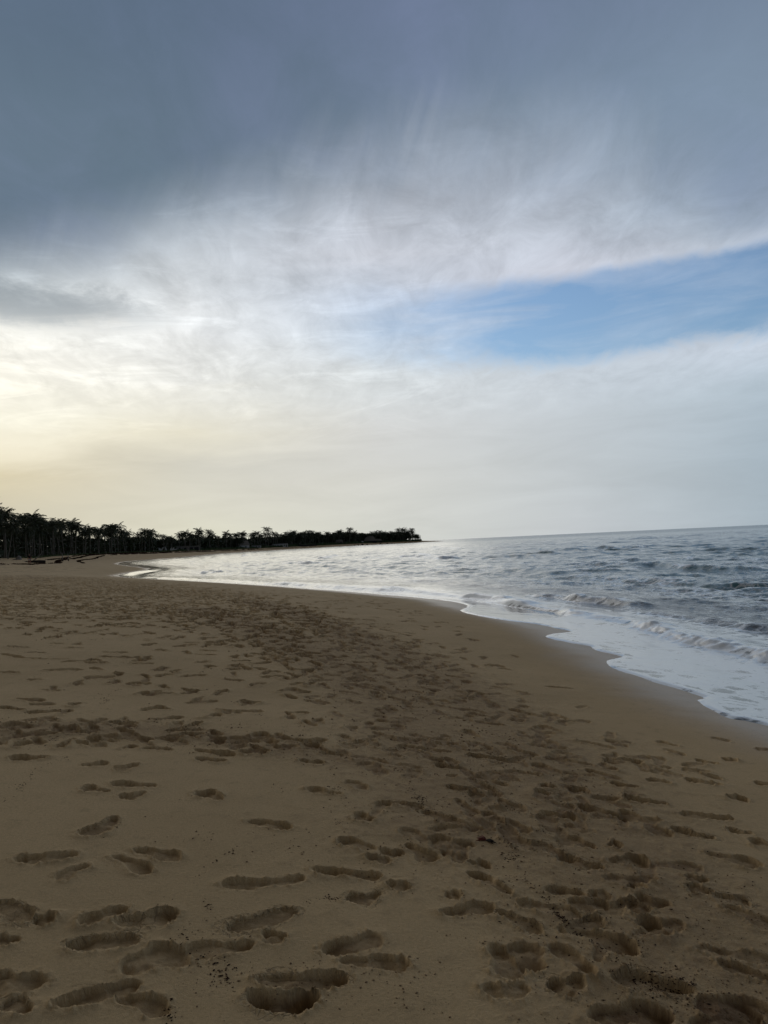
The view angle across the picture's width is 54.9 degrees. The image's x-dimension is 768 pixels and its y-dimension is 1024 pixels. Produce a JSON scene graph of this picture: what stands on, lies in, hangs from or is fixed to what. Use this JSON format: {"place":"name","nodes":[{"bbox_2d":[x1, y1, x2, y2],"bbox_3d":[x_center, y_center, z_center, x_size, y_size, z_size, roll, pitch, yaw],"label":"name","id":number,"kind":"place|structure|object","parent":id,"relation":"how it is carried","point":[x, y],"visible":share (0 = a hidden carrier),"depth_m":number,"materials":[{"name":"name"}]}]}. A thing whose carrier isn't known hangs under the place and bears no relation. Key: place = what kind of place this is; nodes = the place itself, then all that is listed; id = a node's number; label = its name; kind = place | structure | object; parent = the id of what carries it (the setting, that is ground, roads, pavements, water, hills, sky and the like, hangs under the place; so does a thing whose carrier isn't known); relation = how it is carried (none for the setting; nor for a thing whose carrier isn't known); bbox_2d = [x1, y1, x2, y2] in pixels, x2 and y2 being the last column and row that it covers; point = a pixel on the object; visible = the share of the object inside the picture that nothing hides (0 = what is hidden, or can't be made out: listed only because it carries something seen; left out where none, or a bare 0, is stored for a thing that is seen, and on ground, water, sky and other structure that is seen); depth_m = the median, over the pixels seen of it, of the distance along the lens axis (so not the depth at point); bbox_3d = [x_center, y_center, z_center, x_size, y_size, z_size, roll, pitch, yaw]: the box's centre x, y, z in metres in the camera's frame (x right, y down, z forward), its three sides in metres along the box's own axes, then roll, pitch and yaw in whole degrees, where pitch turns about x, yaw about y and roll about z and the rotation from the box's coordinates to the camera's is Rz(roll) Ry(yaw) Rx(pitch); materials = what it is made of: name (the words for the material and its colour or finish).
{"place":"outdoors","nodes":[
{"label":"outdoors","id":0,"kind":"place"},
{"bbox_2d":[0,541,767,1023],"bbox_3d":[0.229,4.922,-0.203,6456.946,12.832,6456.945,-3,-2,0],"label":"sand","id":1,"kind":"structure","parent":0,"point":[94,917],"depth_m":4.72,"materials":[{"name":"brown sand"}]},
{"bbox_2d":[0,503,7,526],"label":"coconut palm","id":2,"kind":"object","parent":1,"relation":"on","point":[1,519],"visible":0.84,"depth_m":210.00,"materials":[{"name":"green plant"}]},
{"bbox_2d":[0,519,11,557],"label":"coconut palm","id":3,"kind":"object","parent":1,"relation":"on","point":[4,538],"visible":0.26,"depth_m":220.31,"materials":[{"name":"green plant"}]},
{"bbox_2d":[0,518,14,557],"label":"coconut palm","id":4,"kind":"object","parent":1,"relation":"on","point":[1,526],"visible":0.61,"depth_m":215.64,"materials":[{"name":"green plant"}]},
{"bbox_2d":[0,507,15,541],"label":"coconut palm","id":5,"kind":"object","parent":1,"relation":"on","point":[5,517],"visible":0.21,"depth_m":227.02,"materials":[{"name":"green plant"}]},
{"bbox_2d":[0,508,17,551],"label":"coconut palm","id":6,"kind":"object","parent":1,"relation":"on","point":[7,511],"visible":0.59,"depth_m":224.15,"materials":[{"name":"green plant"}]},
{"bbox_2d":[2,521,22,558],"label":"coconut palm","id":7,"kind":"object","parent":1,"relation":"on","point":[11,525],"visible":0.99,"depth_m":206.14,"materials":[{"name":"green plant"}]},
{"bbox_2d":[8,521,19,556],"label":"coconut palm","id":8,"kind":"object","parent":1,"relation":"on","point":[15,536],"visible":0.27,"depth_m":241.13,"materials":[{"name":"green plant"}]},
{"bbox_2d":[13,514,27,553],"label":"coconut palm","id":9,"kind":"object","parent":1,"relation":"on","point":[19,518],"visible":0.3,"depth_m":256.24,"materials":[{"name":"green plant"}]},
{"bbox_2d":[11,513,31,555],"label":"coconut palm","id":10,"kind":"object","parent":1,"relation":"on","point":[21,519],"visible":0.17,"depth_m":272.92,"materials":[{"name":"green plant"}]},
{"bbox_2d":[15,522,35,556],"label":"coconut palm","id":11,"kind":"object","parent":1,"relation":"on","point":[25,527],"visible":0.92,"depth_m":236.07,"materials":[{"name":"green plant"}]},
{"bbox_2d":[18,529,35,555],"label":"coconut palm","id":12,"kind":"object","parent":1,"relation":"on","point":[27,539],"visible":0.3,"depth_m":247.39,"materials":[{"name":"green plant"}]},
{"bbox_2d":[24,525,39,554],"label":"coconut palm","id":13,"kind":"object","parent":1,"relation":"on","point":[31,535],"visible":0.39,"depth_m":244.90,"materials":[{"name":"green plant"}]},
{"bbox_2d":[20,509,46,555],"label":"coconut palm","id":14,"kind":"object","parent":1,"relation":"on","point":[32,516],"visible":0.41,"depth_m":260.45,"materials":[{"name":"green plant"}]},
{"bbox_2d":[22,513,45,555],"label":"coconut palm","id":15,"kind":"object","parent":1,"relation":"on","point":[33,521],"visible":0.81,"depth_m":254.46,"materials":[{"name":"green plant"}]},
{"bbox_2d":[25,560,45,562],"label":"fallen log","id":16,"kind":"object","parent":1,"relation":"on","point":[38,561],"visible":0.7,"depth_m":149.65,"materials":[{"name":"brown wood"}]},
{"bbox_2d":[29,517,48,555],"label":"coconut palm","id":17,"kind":"object","parent":1,"relation":"on","point":[46,525],"visible":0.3,"depth_m":264.81,"materials":[{"name":"green plant"}]},
{"bbox_2d":[28,522,50,554],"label":"coconut palm","id":18,"kind":"object","parent":1,"relation":"on","point":[40,531],"visible":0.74,"depth_m":256.68,"materials":[{"name":"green plant"}]},
{"bbox_2d":[34,526,51,555],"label":"coconut palm","id":19,"kind":"object","parent":1,"relation":"on","point":[43,537],"visible":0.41,"depth_m":273.77,"materials":[{"name":"green plant"}]},
{"bbox_2d":[46,521,62,554],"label":"coconut palm","id":20,"kind":"object","parent":1,"relation":"on","point":[53,525],"visible":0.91,"depth_m":272.03,"materials":[{"name":"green plant"}]},
{"bbox_2d":[47,524,62,551],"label":"coconut palm","id":21,"kind":"object","parent":1,"relation":"on","point":[54,534],"visible":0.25,"depth_m":279.27,"materials":[{"name":"green plant"}]},
{"bbox_2d":[47,518,64,553],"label":"coconut palm","id":22,"kind":"object","parent":1,"relation":"on","point":[55,532],"visible":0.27,"depth_m":288.51,"materials":[{"name":"green plant"}]},
{"bbox_2d":[47,520,64,553],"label":"coconut palm","id":23,"kind":"object","parent":1,"relation":"on","point":[57,538],"visible":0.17,"depth_m":300.00,"materials":[{"name":"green plant"}]},
{"bbox_2d":[55,522,69,553],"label":"coconut palm","id":24,"kind":"object","parent":1,"relation":"on","point":[67,526],"visible":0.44,"depth_m":296.85,"materials":[{"name":"green plant"}]},
{"bbox_2d":[64,519,78,553],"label":"coconut palm","id":25,"kind":"object","parent":1,"relation":"on","point":[71,531],"visible":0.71,"depth_m":309.80,"materials":[{"name":"green plant"}]},
{"bbox_2d":[64,517,81,553],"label":"coconut palm","id":26,"kind":"object","parent":1,"relation":"on","point":[71,522],"visible":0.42,"depth_m":315.83,"materials":[{"name":"green plant"}]},
{"bbox_2d":[67,521,86,553],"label":"coconut palm","id":27,"kind":"object","parent":1,"relation":"on","point":[76,527],"visible":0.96,"depth_m":309.00,"materials":[{"name":"green plant"}]},
{"bbox_2d":[78,524,91,552],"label":"coconut palm","id":28,"kind":"object","parent":1,"relation":"on","point":[83,536],"visible":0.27,"depth_m":334.82,"materials":[{"name":"green plant"}]},
{"bbox_2d":[80,530,92,552],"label":"coconut palm","id":29,"kind":"object","parent":1,"relation":"on","point":[84,533],"visible":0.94,"depth_m":322.65,"materials":[{"name":"green plant"}]},
{"bbox_2d":[78,526,94,552],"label":"coconut palm","id":30,"kind":"object","parent":1,"relation":"on","point":[87,535],"visible":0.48,"depth_m":330.77,"materials":[{"name":"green plant"}]},
{"bbox_2d":[82,525,97,538],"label":"coconut palm","id":31,"kind":"object","parent":1,"relation":"on","point":[94,530],"visible":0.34,"depth_m":341.97,"materials":[{"name":"green plant"}]},
{"bbox_2d":[94,526,106,552],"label":"coconut palm","id":32,"kind":"object","parent":1,"relation":"on","point":[99,531],"visible":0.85,"depth_m":346.84,"materials":[{"name":"green plant"}]},
{"bbox_2d":[93,527,107,536],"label":"coconut palm","id":33,"kind":"object","parent":1,"relation":"on","point":[101,530],"visible":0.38,"depth_m":360.52,"materials":[{"name":"green plant"}]},
{"bbox_2d":[100,533,109,552],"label":"coconut palm","id":34,"kind":"object","parent":1,"relation":"on","point":[105,538],"visible":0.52,"depth_m":365.27,"materials":[{"name":"green plant"}]},
{"bbox_2d":[103,524,118,551],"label":"coconut palm","id":35,"kind":"object","parent":1,"relation":"on","point":[110,527],"visible":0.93,"depth_m":366.39,"materials":[{"name":"green plant"}]},
{"bbox_2d":[106,529,115,552],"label":"coconut palm","id":36,"kind":"object","parent":1,"relation":"on","point":[111,538],"visible":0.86,"depth_m":366.90,"materials":[{"name":"green plant"}]},
{"bbox_2d":[106,524,121,551],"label":"coconut palm","id":37,"kind":"object","parent":1,"relation":"on","point":[113,534],"visible":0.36,"depth_m":374.03,"materials":[{"name":"green plant"}]},
{"bbox_2d":[109,521,126,551],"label":"coconut palm","id":38,"kind":"object","parent":1,"relation":"on","point":[120,529],"visible":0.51,"depth_m":391.48,"materials":[{"name":"green plant"}]},
{"bbox_2d":[118,529,127,550],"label":"coconut palm","id":39,"kind":"object","parent":1,"relation":"on","point":[121,534],"visible":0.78,"depth_m":396.85,"materials":[{"name":"green plant"}]},
{"bbox_2d":[135,534,142,546],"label":"coconut palm","id":40,"kind":"object","parent":1,"relation":"on","point":[137,537],"visible":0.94,"depth_m":420.72,"materials":[{"name":"green plant"}]},
{"bbox_2d":[138,531,147,539],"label":"coconut palm","id":41,"kind":"object","parent":1,"relation":"on","point":[143,533],"visible":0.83,"depth_m":429.59,"materials":[{"name":"green plant"}]},
{"bbox_2d":[140,535,149,550],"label":"coconut palm","id":42,"kind":"object","parent":1,"relation":"on","point":[145,539],"visible":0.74,"depth_m":438.59,"materials":[{"name":"green plant"}]},
{"bbox_2d":[140,528,152,546],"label":"coconut palm","id":43,"kind":"object","parent":1,"relation":"on","point":[145,530],"visible":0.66,"depth_m":445.98,"materials":[{"name":"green plant"}]},
{"bbox_2d":[146,529,156,549],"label":"coconut palm","id":44,"kind":"object","parent":1,"relation":"on","point":[152,531],"visible":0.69,"depth_m":451.93,"materials":[{"name":"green plant"}]},
{"bbox_2d":[0,546,318,564],"bbox_3d":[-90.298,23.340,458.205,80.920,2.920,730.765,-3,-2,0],"label":"seaweed wrack","id":45,"kind":"object","parent":1,"relation":"on","point":[66,558],"visible":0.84,"depth_m":290.79,"materials":[{"name":"black plant"}]},
{"bbox_2d":[159,534,166,544],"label":"coconut palm","id":46,"kind":"object","parent":1,"relation":"on","point":[163,535],"visible":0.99,"depth_m":470.10,"materials":[{"name":"green plant"}]},
{"bbox_2d":[174,532,184,545],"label":"coconut palm","id":47,"kind":"object","parent":1,"relation":"on","point":[179,535],"visible":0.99,"depth_m":498.91,"materials":[{"name":"green plant"}]},
{"bbox_2d":[176,546,188,550],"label":"concrete house","id":48,"kind":"structure","parent":1,"relation":"on","point":[183,547],"depth_m":497.63,"materials":[{"name":"paint"}]},
{"bbox_2d":[179,529,189,545],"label":"coconut palm","id":49,"kind":"object","parent":1,"relation":"on","point":[185,532],"visible":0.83,"depth_m":506.92,"materials":[{"name":"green plant"}]},
{"bbox_2d":[186,531,193,548],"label":"coconut palm","id":50,"kind":"object","parent":1,"relation":"on","point":[191,535],"visible":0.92,"depth_m":514.23,"materials":[{"name":"green plant"}]},
{"bbox_2d":[190,546,199,550],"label":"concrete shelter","id":51,"kind":"object","parent":1,"relation":"on","point":[195,547],"visible":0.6,"depth_m":517.25,"materials":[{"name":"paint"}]},
{"bbox_2d":[193,527,202,545],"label":"coconut palm","id":52,"kind":"object","parent":1,"relation":"on","point":[199,530],"visible":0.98,"depth_m":532.25,"materials":[{"name":"green plant"}]},
{"bbox_2d":[0,530,411,557],"bbox_3d":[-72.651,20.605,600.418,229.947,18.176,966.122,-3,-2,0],"label":"thicket","id":53,"kind":"object","parent":1,"relation":"on","point":[91,546],"visible":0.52,"depth_m":417.31,"materials":[{"name":"green plant"}]},
{"bbox_2d":[203,529,213,547],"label":"coconut palm","id":54,"kind":"object","parent":1,"relation":"on","point":[208,531],"visible":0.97,"depth_m":563.01,"materials":[{"name":"green plant"}]},
{"bbox_2d":[11,539,421,557],"bbox_3d":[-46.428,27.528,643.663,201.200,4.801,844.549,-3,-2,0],"label":"beach creeper","id":55,"kind":"object","parent":1,"relation":"on","point":[271,546],"visible":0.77,"depth_m":596.33,"materials":[{"name":"green plant"}]},
{"bbox_2d":[235,535,245,546],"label":"broadleaf tree","id":56,"kind":"object","parent":1,"relation":"on","point":[239,539],"visible":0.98,"depth_m":622.51,"materials":[{"name":"green plant"}]},
{"bbox_2d":[235,540,249,548],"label":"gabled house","id":57,"kind":"structure","parent":1,"relation":"on","point":[246,544],"depth_m":628.51,"materials":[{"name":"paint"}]},
{"bbox_2d":[261,532,269,542],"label":"coconut palm","id":58,"kind":"object","parent":1,"relation":"on","point":[265,535],"visible":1,"depth_m":687.20,"materials":[{"name":"green plant"}]},
{"bbox_2d":[262,527,273,536],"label":"coconut palm","id":59,"kind":"object","parent":1,"relation":"on","point":[267,529],"visible":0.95,"depth_m":696.98,"materials":[{"name":"green plant"}]},
{"bbox_2d":[272,543,287,546],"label":"white building","id":60,"kind":"structure","parent":1,"relation":"on","point":[284,544],"depth_m":719.34,"materials":[{"name":"paint"}]},
{"bbox_2d":[282,533,289,542],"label":"broadleaf tree","id":61,"kind":"object","parent":1,"relation":"on","point":[287,539],"visible":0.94,"depth_m":745.68,"materials":[{"name":"green plant"}]},
{"bbox_2d":[288,532,295,544],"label":"broadleaf tree","id":62,"kind":"object","parent":1,"relation":"on","point":[291,536],"visible":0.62,"depth_m":757.69,"materials":[{"name":"green plant"}]},
{"bbox_2d":[296,532,304,543],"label":"broadleaf tree","id":63,"kind":"object","parent":1,"relation":"on","point":[300,537],"visible":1,"depth_m":786.03,"materials":[{"name":"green plant"}]},
{"bbox_2d":[298,544,316,546],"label":"boundary wall","id":64,"kind":"structure","parent":1,"relation":"on","point":[308,545],"depth_m":765.08,"materials":[{"name":"paint"}]},
{"bbox_2d":[346,527,354,538],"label":"coconut palm","id":65,"kind":"object","parent":1,"relation":"on","point":[349,530],"visible":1,"depth_m":924.18,"materials":[{"name":"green plant"}]},
{"bbox_2d":[364,536,376,542],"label":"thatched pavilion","id":66,"kind":"structure","parent":1,"relation":"on","point":[371,539],"depth_m":971.22,"materials":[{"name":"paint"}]},
{"bbox_2d":[9,639,761,1023],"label":"seaweed scraps","id":67,"kind":"object","parent":1,"relation":"on","point":[499,921],"visible":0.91,"depth_m":3.33,"materials":[{"name":"brown plant"}]},
{"bbox_2d":[476,835,495,843],"bbox_3d":[0.588,1.943,4.373,0.106,0.023,0.155,-1,-3,-35],"label":"red seaweed","id":68,"kind":"object","parent":1,"relation":"on","point":[482,838],"visible":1,"depth_m":4.38,"materials":[{"name":"brown plant"}]},
{"bbox_2d":[0,0,767,546],"label":"sky","id":69,"kind":"structure","parent":0,"point":[438,269],"materials":[{"name":"grey"}]},
{"bbox_2d":[118,525,767,725],"bbox_3d":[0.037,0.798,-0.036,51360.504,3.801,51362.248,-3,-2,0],"label":"sea","id":70,"kind":"structure","parent":0,"point":[685,609],"depth_m":36.95,"materials":[{"name":"liquid"}]}
]}

